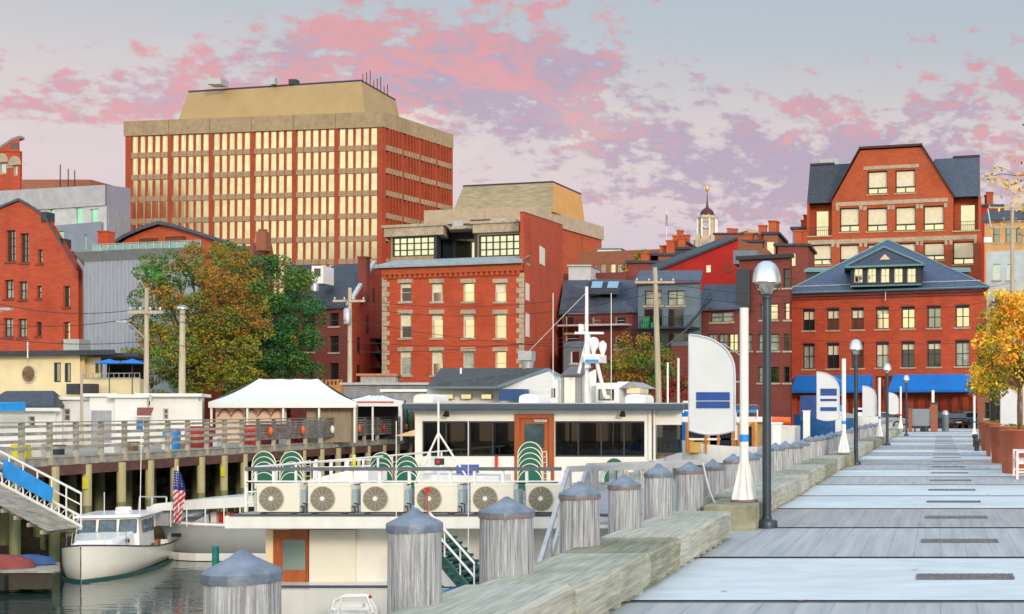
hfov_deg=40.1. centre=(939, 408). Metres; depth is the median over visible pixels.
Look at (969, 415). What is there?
parked car
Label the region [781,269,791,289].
window
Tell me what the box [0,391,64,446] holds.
gabled shed
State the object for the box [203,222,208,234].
window
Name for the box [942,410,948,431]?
litter bin
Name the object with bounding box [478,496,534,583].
timber pile
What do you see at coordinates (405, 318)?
window
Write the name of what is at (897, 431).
kerb timber
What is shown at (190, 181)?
window
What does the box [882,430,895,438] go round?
kerb timber
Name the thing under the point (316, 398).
party tent
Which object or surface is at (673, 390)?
autumn tree
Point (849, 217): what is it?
window
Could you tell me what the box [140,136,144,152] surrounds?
window
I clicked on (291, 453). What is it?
patio chair
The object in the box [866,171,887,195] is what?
window
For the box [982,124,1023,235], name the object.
autumn tree
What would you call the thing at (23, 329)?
window
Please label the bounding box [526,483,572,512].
air conditioner
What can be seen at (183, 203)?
window
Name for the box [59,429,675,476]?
ground
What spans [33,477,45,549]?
pier pile
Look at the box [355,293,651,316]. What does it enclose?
overhead wire
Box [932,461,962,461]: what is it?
drain grate
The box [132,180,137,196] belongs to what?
window
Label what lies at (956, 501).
drain grate
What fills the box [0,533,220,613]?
harbour water
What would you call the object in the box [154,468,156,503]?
pier pile
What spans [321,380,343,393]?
timber deck
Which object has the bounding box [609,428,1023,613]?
promenade
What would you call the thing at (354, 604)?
outboard tender
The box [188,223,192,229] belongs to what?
window
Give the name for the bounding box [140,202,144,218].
window
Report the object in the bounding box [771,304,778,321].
window
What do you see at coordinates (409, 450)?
pier pile
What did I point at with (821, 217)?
balcony door
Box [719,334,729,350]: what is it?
window
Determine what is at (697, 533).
kerb timber
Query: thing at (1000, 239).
orange house
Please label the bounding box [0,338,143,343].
overhead wire
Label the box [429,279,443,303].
window
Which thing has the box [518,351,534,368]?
roof ventilator
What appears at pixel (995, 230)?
window
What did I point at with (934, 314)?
window
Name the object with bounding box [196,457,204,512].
pier pile
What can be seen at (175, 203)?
window
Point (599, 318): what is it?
window
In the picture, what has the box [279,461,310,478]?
patio chair
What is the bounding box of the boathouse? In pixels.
[425,368,560,402]
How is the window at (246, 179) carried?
in the office tower at (330, 174)
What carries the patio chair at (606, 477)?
on the ferry boat at (324, 561)
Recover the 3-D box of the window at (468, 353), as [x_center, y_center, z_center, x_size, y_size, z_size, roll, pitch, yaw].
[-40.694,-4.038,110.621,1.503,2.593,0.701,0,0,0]
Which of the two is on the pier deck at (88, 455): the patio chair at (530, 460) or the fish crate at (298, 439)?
the fish crate at (298, 439)
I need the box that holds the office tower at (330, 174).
[124,71,452,292]
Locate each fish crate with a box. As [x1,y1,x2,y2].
[184,426,213,432]
[184,433,213,439]
[190,442,212,446]
[244,425,270,430]
[244,431,267,437]
[244,440,269,443]
[295,438,302,441]
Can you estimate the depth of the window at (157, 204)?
228.24 m
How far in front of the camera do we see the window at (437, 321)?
111.61 m
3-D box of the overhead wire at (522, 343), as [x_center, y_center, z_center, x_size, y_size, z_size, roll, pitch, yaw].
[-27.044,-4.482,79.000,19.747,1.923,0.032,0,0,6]
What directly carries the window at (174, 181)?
in the office tower at (330, 174)
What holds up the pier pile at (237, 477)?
in the harbour water
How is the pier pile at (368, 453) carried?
on the ground
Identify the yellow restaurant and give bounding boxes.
[0,339,143,396]
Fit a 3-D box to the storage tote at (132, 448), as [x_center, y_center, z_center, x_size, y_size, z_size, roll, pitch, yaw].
[-31.789,1.468,50.273,0.492,0.365,0.406,0,0,0]
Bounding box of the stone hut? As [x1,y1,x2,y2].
[356,374,401,382]
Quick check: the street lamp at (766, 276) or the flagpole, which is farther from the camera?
the flagpole
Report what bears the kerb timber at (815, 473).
on the promenade
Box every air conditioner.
[256,483,307,513]
[308,483,360,513]
[360,483,413,513]
[414,483,467,513]
[470,483,522,513]
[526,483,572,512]
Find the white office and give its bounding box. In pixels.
[135,393,210,441]
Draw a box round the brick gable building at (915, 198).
[807,143,981,281]
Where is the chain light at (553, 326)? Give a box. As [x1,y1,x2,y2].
[525,294,584,354]
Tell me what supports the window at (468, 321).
in the brick block at (457, 269)
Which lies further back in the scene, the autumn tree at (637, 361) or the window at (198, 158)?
the window at (198, 158)
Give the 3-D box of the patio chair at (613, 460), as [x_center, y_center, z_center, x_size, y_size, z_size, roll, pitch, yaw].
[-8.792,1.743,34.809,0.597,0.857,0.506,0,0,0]
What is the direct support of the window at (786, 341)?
in the tall brick house at (746, 262)
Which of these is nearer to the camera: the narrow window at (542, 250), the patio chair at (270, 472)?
the patio chair at (270, 472)
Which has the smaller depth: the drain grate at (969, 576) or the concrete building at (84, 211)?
the drain grate at (969, 576)
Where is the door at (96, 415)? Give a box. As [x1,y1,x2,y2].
[91,410,110,444]
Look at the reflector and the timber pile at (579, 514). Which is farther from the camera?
the reflector
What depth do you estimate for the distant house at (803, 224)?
170.92 m
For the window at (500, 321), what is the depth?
109.86 m
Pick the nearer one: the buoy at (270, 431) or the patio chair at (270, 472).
the patio chair at (270, 472)
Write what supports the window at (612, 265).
in the brick apartment
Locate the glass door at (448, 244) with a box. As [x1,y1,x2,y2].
[444,240,452,258]
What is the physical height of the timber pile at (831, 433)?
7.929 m
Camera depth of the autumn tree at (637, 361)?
91.63 m
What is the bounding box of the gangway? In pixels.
[0,450,82,533]
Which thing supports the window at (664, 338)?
in the clad house at (680, 312)
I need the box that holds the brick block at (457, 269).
[373,212,562,382]
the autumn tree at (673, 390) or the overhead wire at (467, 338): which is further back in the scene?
the autumn tree at (673, 390)
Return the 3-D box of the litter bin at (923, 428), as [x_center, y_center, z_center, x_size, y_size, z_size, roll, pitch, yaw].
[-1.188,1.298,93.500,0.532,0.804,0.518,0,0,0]
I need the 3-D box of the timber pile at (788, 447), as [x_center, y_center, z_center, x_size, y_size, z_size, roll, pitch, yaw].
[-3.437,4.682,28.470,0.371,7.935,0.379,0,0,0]
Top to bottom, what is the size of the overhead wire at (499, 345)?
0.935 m
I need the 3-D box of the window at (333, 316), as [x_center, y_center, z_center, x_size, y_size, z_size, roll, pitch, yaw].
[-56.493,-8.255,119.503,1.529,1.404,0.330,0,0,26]
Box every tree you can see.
[120,239,275,418]
[209,239,328,394]
[599,331,676,394]
[650,366,687,402]
[958,308,1023,421]
[964,357,1017,417]
[965,286,1023,428]
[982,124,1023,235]
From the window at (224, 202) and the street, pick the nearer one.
the street
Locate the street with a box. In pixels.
[213,427,977,428]
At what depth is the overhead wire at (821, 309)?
92.94 m
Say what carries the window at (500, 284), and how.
in the brick block at (457, 269)
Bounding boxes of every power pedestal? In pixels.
[771,422,782,444]
[803,410,810,438]
[835,412,841,432]
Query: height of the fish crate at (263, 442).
0.290 m
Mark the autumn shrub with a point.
(637, 256)
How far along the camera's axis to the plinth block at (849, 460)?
36.20 m
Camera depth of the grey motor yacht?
44.18 m
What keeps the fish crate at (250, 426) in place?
on the fish crate at (247, 436)
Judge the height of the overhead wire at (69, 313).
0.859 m
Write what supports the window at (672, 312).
in the clad house at (680, 312)
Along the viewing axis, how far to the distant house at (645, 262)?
150.00 m
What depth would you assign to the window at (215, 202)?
226.51 m
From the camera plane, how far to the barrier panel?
92.15 m
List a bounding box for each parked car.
[876,412,907,425]
[929,412,957,426]
[939,412,968,427]
[950,412,977,426]
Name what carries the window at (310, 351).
in the slate roofed building at (362, 278)
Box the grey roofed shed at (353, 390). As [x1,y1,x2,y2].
[339,383,428,398]
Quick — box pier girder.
[0,443,414,479]
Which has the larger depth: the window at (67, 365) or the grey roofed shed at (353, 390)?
the grey roofed shed at (353, 390)
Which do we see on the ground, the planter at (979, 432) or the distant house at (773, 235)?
the distant house at (773, 235)
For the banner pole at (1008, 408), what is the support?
on the promenade
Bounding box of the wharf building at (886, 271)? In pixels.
[792,239,989,426]
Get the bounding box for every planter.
[978,420,998,445]
[980,420,998,450]
[985,421,999,456]
[989,423,1023,462]
[999,426,1023,473]
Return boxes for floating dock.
[0,562,59,589]
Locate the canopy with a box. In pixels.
[137,407,153,416]
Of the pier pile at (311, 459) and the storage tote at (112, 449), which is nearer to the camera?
the storage tote at (112, 449)
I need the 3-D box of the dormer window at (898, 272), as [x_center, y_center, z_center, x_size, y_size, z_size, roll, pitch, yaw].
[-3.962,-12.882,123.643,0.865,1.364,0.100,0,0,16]
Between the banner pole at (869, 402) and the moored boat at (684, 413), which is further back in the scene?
the moored boat at (684, 413)
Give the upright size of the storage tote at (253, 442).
0.692 m
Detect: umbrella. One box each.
[93,359,123,392]
[116,359,143,393]
[395,430,414,435]
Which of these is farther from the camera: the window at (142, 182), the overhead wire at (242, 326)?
the window at (142, 182)
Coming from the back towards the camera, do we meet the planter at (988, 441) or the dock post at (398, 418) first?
the dock post at (398, 418)
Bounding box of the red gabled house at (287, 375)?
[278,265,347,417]
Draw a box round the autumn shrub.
[621,249,648,271]
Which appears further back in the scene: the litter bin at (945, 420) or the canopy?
the litter bin at (945, 420)
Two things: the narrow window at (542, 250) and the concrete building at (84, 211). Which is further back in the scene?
the concrete building at (84, 211)
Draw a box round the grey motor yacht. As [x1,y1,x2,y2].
[138,493,265,560]
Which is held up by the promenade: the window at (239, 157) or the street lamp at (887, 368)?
the street lamp at (887, 368)
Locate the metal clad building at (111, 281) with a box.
[73,240,201,392]
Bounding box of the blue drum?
[162,428,180,448]
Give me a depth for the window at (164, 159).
228.01 m
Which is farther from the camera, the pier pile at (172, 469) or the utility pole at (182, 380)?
the utility pole at (182, 380)
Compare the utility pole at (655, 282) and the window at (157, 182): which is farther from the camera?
the window at (157, 182)
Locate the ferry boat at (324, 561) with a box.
[225,287,759,613]
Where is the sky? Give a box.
[0,0,1023,249]
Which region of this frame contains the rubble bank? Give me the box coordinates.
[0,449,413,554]
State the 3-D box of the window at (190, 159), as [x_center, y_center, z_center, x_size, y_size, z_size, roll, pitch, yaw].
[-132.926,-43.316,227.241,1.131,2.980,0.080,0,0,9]
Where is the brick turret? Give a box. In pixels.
[0,136,24,190]
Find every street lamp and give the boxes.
[752,261,780,528]
[849,339,862,464]
[883,363,891,445]
[903,375,909,435]
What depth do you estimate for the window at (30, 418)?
55.42 m
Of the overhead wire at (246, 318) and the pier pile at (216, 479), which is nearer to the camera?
the pier pile at (216, 479)
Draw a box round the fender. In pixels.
[212,546,218,565]
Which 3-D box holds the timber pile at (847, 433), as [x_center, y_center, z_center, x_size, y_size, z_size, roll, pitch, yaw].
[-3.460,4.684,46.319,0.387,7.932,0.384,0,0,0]
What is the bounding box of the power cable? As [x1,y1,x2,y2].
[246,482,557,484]
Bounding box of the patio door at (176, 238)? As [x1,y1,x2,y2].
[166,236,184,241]
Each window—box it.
[0,162,5,173]
[1,318,13,338]
[2,280,13,300]
[4,230,15,263]
[14,165,17,175]
[16,319,27,338]
[17,282,27,301]
[18,234,29,264]
[21,365,35,382]
[28,416,34,424]
[34,286,42,299]
[34,322,42,337]
[35,250,43,264]
[54,362,60,381]
[61,286,70,308]
[61,322,69,342]
[63,408,69,420]
[65,363,70,381]
[76,208,82,222]
[91,209,97,221]
[95,364,100,372]
[132,136,137,152]
[132,158,137,174]
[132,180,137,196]
[132,202,137,218]
[132,224,137,229]
[139,238,157,242]
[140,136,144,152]
[140,158,144,174]
[140,180,144,196]
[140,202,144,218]
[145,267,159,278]
[147,136,151,151]
[147,158,151,173]
[147,180,151,195]
[147,202,151,217]
[155,135,159,151]
[155,157,159,173]
[155,180,159,195]
[155,202,159,217]
[162,135,167,151]
[162,157,167,173]
[162,179,167,195]
[162,201,167,217]
[163,408,168,419]
[172,135,177,151]
[172,157,177,173]
[172,179,177,195]
[172,201,177,217]
[181,135,185,150]
[181,157,185,172]
[181,179,185,194]
[181,201,185,217]
[188,134,192,150]
[188,156,192,172]
[188,179,192,194]
[188,201,192,216]
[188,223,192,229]
[195,134,200,150]
[195,200,200,216]
[196,156,200,172]
[196,178,200,194]
[196,223,200,231]
[203,134,208,149]
[203,156,208,172]
[203,178,208,194]
[203,200,208,216]
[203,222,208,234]
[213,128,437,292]
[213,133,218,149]
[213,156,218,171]
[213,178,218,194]
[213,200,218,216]
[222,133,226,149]
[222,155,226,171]
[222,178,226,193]
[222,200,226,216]
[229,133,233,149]
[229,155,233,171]
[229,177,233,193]
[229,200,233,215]
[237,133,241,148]
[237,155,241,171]
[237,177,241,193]
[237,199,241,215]
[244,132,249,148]
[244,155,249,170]
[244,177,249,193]
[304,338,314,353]
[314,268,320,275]
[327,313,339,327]
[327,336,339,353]
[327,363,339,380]
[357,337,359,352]
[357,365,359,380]
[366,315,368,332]
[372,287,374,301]
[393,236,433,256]
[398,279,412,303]
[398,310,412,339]
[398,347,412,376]
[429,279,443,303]
[429,310,443,339]
[429,347,443,376]
[446,395,454,398]
[460,279,475,303]
[460,310,475,339]
[460,347,475,367]
[461,395,472,398]
[479,234,518,256]
[482,395,492,398]
[492,279,507,303]
[492,310,507,339]
[492,347,507,367]
[526,283,529,300]
[526,313,529,336]
[540,246,544,265]
[564,316,575,334]
[566,334,578,340]
[568,351,578,364]
[593,317,600,323]
[602,264,605,272]
[611,264,614,271]
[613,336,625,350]
[616,317,624,323]
[618,264,622,271]
[642,334,652,348]
[643,290,662,306]
[645,309,661,325]
[660,334,670,349]
[666,290,685,306]
[669,309,683,325]
[670,333,687,340]
[706,265,710,271]
[708,334,716,340]
[709,312,733,323]
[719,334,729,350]
[726,265,732,271]
[729,334,738,352]
[749,334,752,351]
[756,334,761,352]
[756,367,761,384]
[767,242,773,253]
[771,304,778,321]
[771,334,779,352]
[771,367,779,384]
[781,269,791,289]
[782,303,791,321]
[782,334,791,352]
[782,367,791,384]
[801,307,815,331]
[801,342,815,370]
[812,245,831,265]
[825,307,839,331]
[825,342,839,369]
[838,208,859,232]
[840,245,858,262]
[849,306,864,330]
[849,341,864,369]
[854,268,862,282]
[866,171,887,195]
[866,208,887,232]
[868,268,875,282]
[874,306,889,330]
[874,341,888,368]
[881,268,888,282]
[894,170,915,194]
[894,207,916,231]
[894,268,902,282]
[899,243,915,251]
[899,305,915,329]
[899,340,915,368]
[907,268,915,282]
[922,206,944,231]
[924,242,944,260]
[925,304,941,329]
[925,340,941,367]
[951,241,974,265]
[953,304,970,328]
[953,339,970,367]
[983,402,989,419]
[992,228,999,243]
[992,264,1001,280]
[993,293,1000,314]
[996,400,999,419]
[1004,228,1009,243]
[1006,264,1015,281]
[1015,228,1022,243]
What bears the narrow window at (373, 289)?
in the slate roofed building at (362, 278)
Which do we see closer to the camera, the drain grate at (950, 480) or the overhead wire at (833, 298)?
the drain grate at (950, 480)
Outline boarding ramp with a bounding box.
[537,460,705,561]
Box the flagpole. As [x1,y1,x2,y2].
[666,209,667,239]
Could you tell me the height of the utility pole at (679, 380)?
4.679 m
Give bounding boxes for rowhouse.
[557,279,637,382]
[667,284,740,416]
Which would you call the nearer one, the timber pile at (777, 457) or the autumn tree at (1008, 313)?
the timber pile at (777, 457)
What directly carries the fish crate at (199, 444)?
on the pier deck at (88, 455)
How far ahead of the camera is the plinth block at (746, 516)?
17.35 m
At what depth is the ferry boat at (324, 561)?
32.46 m
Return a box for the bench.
[1013,449,1023,478]
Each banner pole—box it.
[688,308,757,501]
[816,359,849,453]
[862,377,883,436]
[889,387,902,428]
[971,394,976,437]
[1000,387,1023,425]
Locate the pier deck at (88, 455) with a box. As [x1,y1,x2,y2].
[0,436,414,468]
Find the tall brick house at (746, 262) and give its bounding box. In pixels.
[733,250,793,425]
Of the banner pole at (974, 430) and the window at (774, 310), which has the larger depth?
the window at (774, 310)
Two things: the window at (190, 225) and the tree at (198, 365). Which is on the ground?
the tree at (198, 365)
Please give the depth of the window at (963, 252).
162.83 m
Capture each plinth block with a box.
[704,499,761,530]
[829,453,853,466]
[870,437,885,444]
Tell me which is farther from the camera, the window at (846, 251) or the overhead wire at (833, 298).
the window at (846, 251)
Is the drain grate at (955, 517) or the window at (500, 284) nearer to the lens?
the drain grate at (955, 517)
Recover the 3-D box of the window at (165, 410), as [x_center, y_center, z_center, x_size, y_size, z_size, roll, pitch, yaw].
[-35.683,0.234,59.070,0.270,0.516,0.100,0,0,0]
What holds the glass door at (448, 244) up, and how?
in the brick block at (457, 269)
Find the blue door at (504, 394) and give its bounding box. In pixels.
[499,389,528,400]
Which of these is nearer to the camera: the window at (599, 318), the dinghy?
the dinghy
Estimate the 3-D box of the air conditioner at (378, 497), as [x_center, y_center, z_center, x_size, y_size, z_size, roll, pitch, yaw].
[-10.957,1.781,25.474,1.019,0.606,0.360,0,0,0]
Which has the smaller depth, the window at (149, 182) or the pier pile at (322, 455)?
the pier pile at (322, 455)
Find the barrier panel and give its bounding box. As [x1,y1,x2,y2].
[912,409,930,431]
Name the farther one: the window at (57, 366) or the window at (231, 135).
the window at (231, 135)
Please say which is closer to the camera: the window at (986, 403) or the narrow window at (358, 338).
the window at (986, 403)
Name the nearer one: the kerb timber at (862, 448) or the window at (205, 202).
the kerb timber at (862, 448)
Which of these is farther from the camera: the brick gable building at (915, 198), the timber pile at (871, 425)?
the brick gable building at (915, 198)
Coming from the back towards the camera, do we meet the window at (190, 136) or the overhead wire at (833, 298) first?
the window at (190, 136)
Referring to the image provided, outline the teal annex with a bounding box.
[564,341,584,370]
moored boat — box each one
[682,401,687,439]
[682,410,761,462]
[771,417,799,444]
[793,396,853,439]
[846,408,881,425]
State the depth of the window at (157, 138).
228.24 m
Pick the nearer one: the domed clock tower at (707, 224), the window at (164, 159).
the window at (164, 159)
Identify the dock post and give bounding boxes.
[398,406,399,437]
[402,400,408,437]
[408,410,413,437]
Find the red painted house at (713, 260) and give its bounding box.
[651,236,771,310]
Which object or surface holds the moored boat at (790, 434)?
on the harbour water
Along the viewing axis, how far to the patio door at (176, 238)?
119.10 m
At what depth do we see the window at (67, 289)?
108.68 m
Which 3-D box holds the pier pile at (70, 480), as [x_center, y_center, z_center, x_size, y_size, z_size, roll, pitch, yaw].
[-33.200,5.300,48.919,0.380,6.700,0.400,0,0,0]
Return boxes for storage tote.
[30,443,45,456]
[53,445,65,454]
[104,443,120,452]
[121,441,139,450]
[160,438,172,448]
[213,437,221,445]
[250,430,261,444]
[278,436,285,443]
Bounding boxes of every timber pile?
[199,549,282,613]
[386,508,442,613]
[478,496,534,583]
[558,481,600,553]
[607,474,640,533]
[643,463,672,519]
[675,462,703,510]
[701,459,724,510]
[723,454,739,488]
[739,451,759,481]
[753,449,761,476]
[771,443,784,471]
[780,441,792,466]
[790,442,802,463]
[797,439,809,459]
[803,436,817,457]
[813,435,823,455]
[819,434,828,454]
[825,433,833,451]
[829,431,836,449]
[835,431,840,447]
[839,430,848,443]
[847,429,853,442]
[858,425,864,438]
[863,424,869,435]
[869,423,873,434]
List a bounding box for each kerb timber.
[388,584,572,613]
[479,553,650,613]
[562,537,680,587]
[601,511,731,569]
[705,482,787,510]
[758,473,809,502]
[771,464,824,488]
[793,458,837,479]
[810,455,844,471]
[828,449,858,457]
[837,444,866,458]
[849,441,873,453]
[858,438,879,448]
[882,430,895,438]
[889,428,899,434]
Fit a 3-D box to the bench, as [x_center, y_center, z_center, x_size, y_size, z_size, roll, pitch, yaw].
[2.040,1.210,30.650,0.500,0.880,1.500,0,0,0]
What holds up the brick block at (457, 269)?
on the ground
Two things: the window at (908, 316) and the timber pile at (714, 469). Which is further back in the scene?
the window at (908, 316)
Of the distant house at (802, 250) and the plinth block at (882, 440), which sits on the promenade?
the plinth block at (882, 440)
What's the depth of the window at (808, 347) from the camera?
127.56 m
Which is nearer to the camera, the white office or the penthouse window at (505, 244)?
the white office
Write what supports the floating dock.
on the harbour water
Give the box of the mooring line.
[702,462,715,502]
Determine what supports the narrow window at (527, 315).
in the brick block at (457, 269)
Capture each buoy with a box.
[268,427,272,435]
[301,426,304,434]
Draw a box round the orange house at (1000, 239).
[981,210,1023,359]
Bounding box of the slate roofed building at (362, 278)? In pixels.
[291,256,381,422]
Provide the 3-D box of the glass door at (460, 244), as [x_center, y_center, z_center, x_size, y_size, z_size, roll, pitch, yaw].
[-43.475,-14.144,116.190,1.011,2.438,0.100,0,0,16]
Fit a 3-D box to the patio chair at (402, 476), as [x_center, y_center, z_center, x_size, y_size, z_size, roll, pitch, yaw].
[-12.987,1.941,31.419,0.597,0.857,0.506,0,0,0]
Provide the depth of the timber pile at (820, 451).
35.51 m
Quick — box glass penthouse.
[596,248,624,251]
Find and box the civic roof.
[738,228,757,232]
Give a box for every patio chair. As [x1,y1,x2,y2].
[251,451,279,472]
[251,456,278,474]
[251,461,278,479]
[251,471,278,485]
[251,472,271,502]
[279,451,311,477]
[279,456,311,480]
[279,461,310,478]
[279,471,310,482]
[280,472,307,487]
[369,452,395,474]
[369,471,393,482]
[371,457,393,479]
[373,462,394,482]
[394,455,424,477]
[394,461,424,482]
[394,466,417,480]
[395,471,424,493]
[517,441,547,472]
[517,447,547,477]
[517,452,547,480]
[517,458,546,474]
[517,463,546,479]
[517,471,546,490]
[603,458,626,472]
[603,470,627,481]
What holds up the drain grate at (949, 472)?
on the promenade
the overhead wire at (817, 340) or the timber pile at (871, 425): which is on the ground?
the timber pile at (871, 425)
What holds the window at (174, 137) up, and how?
in the office tower at (330, 174)
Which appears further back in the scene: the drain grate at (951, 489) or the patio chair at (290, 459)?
the patio chair at (290, 459)
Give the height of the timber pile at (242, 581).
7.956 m
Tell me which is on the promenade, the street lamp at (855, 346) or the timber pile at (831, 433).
the street lamp at (855, 346)
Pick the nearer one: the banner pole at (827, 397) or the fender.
the banner pole at (827, 397)
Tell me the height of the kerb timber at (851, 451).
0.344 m
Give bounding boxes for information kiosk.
[990,396,995,420]
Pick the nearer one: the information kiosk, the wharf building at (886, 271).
the information kiosk
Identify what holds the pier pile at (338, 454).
on the ground
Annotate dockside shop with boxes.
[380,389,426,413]
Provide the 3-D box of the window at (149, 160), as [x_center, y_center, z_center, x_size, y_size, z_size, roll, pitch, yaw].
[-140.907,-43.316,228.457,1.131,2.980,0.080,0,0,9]
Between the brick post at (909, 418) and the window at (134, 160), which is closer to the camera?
the brick post at (909, 418)
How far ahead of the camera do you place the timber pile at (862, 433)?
54.93 m
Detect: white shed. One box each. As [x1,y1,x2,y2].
[58,397,89,444]
[107,394,152,445]
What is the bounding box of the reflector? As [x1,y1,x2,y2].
[425,488,429,514]
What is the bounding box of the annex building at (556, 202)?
[424,181,603,273]
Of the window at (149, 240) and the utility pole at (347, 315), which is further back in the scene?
the window at (149, 240)
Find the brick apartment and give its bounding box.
[578,249,659,272]
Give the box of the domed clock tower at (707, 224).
[693,185,717,246]
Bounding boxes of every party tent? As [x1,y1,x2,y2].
[208,379,357,442]
[352,395,403,440]
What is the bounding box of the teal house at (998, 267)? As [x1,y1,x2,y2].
[987,250,1023,367]
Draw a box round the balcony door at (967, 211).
[961,205,974,229]
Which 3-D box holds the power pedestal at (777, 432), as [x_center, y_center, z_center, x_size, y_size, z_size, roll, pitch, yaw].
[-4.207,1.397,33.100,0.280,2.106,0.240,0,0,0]
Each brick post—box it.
[907,406,912,431]
[930,402,937,431]
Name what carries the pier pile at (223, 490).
on the ground
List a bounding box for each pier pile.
[0,480,8,545]
[9,481,20,554]
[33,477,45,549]
[49,466,59,561]
[65,474,76,535]
[82,464,91,513]
[94,472,104,510]
[116,462,125,506]
[126,470,131,506]
[145,460,153,530]
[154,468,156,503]
[169,467,179,501]
[170,458,178,501]
[191,465,196,498]
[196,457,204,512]
[214,464,219,510]
[219,455,227,512]
[235,462,239,494]
[240,454,247,512]
[302,450,305,480]
[306,456,313,488]
[318,449,324,482]
[325,455,330,482]
[334,448,340,482]
[341,454,345,482]
[349,447,354,482]
[365,446,370,482]
[381,445,386,453]
[389,450,393,466]
[394,444,399,471]
[407,443,411,455]
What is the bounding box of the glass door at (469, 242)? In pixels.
[466,239,473,257]
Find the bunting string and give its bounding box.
[217,409,281,415]
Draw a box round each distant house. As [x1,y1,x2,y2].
[625,252,662,312]
[650,240,677,259]
[672,235,695,254]
[676,230,696,247]
[713,228,757,239]
[740,225,767,247]
[761,220,787,253]
[773,230,816,285]
[790,215,806,242]
[981,192,1004,282]
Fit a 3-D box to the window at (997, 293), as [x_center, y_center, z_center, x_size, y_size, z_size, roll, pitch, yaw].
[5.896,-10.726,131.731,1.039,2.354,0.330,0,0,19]
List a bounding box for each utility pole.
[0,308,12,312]
[80,368,83,444]
[116,288,162,392]
[177,305,187,392]
[333,288,365,382]
[635,267,674,437]
[679,358,679,402]
[984,202,1023,340]
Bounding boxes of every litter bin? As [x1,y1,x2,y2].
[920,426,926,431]
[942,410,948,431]
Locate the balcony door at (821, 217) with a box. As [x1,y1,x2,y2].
[816,211,827,235]
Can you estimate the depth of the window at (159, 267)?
102.12 m
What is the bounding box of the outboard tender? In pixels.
[328,595,380,613]
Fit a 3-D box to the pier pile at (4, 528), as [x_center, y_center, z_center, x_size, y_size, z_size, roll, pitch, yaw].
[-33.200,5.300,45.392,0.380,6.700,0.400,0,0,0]
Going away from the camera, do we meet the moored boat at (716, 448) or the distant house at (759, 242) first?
the moored boat at (716, 448)
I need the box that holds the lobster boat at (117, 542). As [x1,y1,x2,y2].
[60,434,173,581]
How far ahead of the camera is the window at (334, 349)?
119.66 m
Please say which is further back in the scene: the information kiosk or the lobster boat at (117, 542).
the information kiosk
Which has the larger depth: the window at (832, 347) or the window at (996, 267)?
the window at (996, 267)
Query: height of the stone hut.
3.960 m
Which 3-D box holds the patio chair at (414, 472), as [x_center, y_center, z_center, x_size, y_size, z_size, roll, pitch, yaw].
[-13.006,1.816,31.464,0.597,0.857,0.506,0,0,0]
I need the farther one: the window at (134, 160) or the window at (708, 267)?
the window at (134, 160)
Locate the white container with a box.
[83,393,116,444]
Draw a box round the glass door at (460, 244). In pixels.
[456,239,464,257]
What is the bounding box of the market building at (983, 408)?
[978,376,1022,428]
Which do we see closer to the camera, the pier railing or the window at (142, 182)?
the pier railing
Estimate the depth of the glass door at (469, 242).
115.89 m
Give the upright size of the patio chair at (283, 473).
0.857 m
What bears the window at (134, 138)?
in the office tower at (330, 174)
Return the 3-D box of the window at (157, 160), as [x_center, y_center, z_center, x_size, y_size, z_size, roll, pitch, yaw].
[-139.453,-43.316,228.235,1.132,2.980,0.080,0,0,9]
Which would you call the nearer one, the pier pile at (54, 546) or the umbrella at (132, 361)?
the pier pile at (54, 546)
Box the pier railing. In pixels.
[0,417,414,466]
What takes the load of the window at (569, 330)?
in the rowhouse at (599, 318)
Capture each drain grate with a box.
[916,573,1014,579]
[921,539,998,542]
[924,516,987,517]
[927,500,980,502]
[928,489,974,490]
[930,479,970,480]
[931,472,967,472]
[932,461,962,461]
[932,466,964,466]
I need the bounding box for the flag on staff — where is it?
[173,466,184,524]
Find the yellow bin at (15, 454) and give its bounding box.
[11,444,30,457]
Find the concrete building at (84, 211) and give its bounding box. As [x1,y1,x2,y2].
[0,165,130,338]
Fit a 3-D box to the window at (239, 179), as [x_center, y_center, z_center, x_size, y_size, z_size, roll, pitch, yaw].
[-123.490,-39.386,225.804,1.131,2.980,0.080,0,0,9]
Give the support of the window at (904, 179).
in the brick gable building at (915, 198)
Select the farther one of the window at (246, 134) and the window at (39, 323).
the window at (246, 134)
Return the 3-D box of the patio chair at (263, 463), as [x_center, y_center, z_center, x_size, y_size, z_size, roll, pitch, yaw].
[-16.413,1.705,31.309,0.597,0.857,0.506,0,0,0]
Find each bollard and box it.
[972,434,977,446]
[973,438,979,450]
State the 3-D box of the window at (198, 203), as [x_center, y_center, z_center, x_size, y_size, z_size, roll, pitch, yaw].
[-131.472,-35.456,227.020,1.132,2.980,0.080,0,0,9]
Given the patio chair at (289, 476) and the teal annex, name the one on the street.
the teal annex
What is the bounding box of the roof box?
[567,265,601,313]
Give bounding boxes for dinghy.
[0,554,56,568]
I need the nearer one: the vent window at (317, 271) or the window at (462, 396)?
the window at (462, 396)
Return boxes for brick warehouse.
[0,198,82,350]
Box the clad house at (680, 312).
[627,270,702,426]
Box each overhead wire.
[0,304,143,313]
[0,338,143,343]
[1,316,142,326]
[149,299,341,320]
[149,305,348,326]
[149,341,348,350]
[152,300,347,318]
[351,284,648,306]
[352,320,609,348]
[352,331,651,346]
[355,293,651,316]
[407,320,653,351]
[658,292,996,310]
[659,325,959,343]
[669,283,1007,298]
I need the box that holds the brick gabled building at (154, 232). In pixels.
[96,221,273,426]

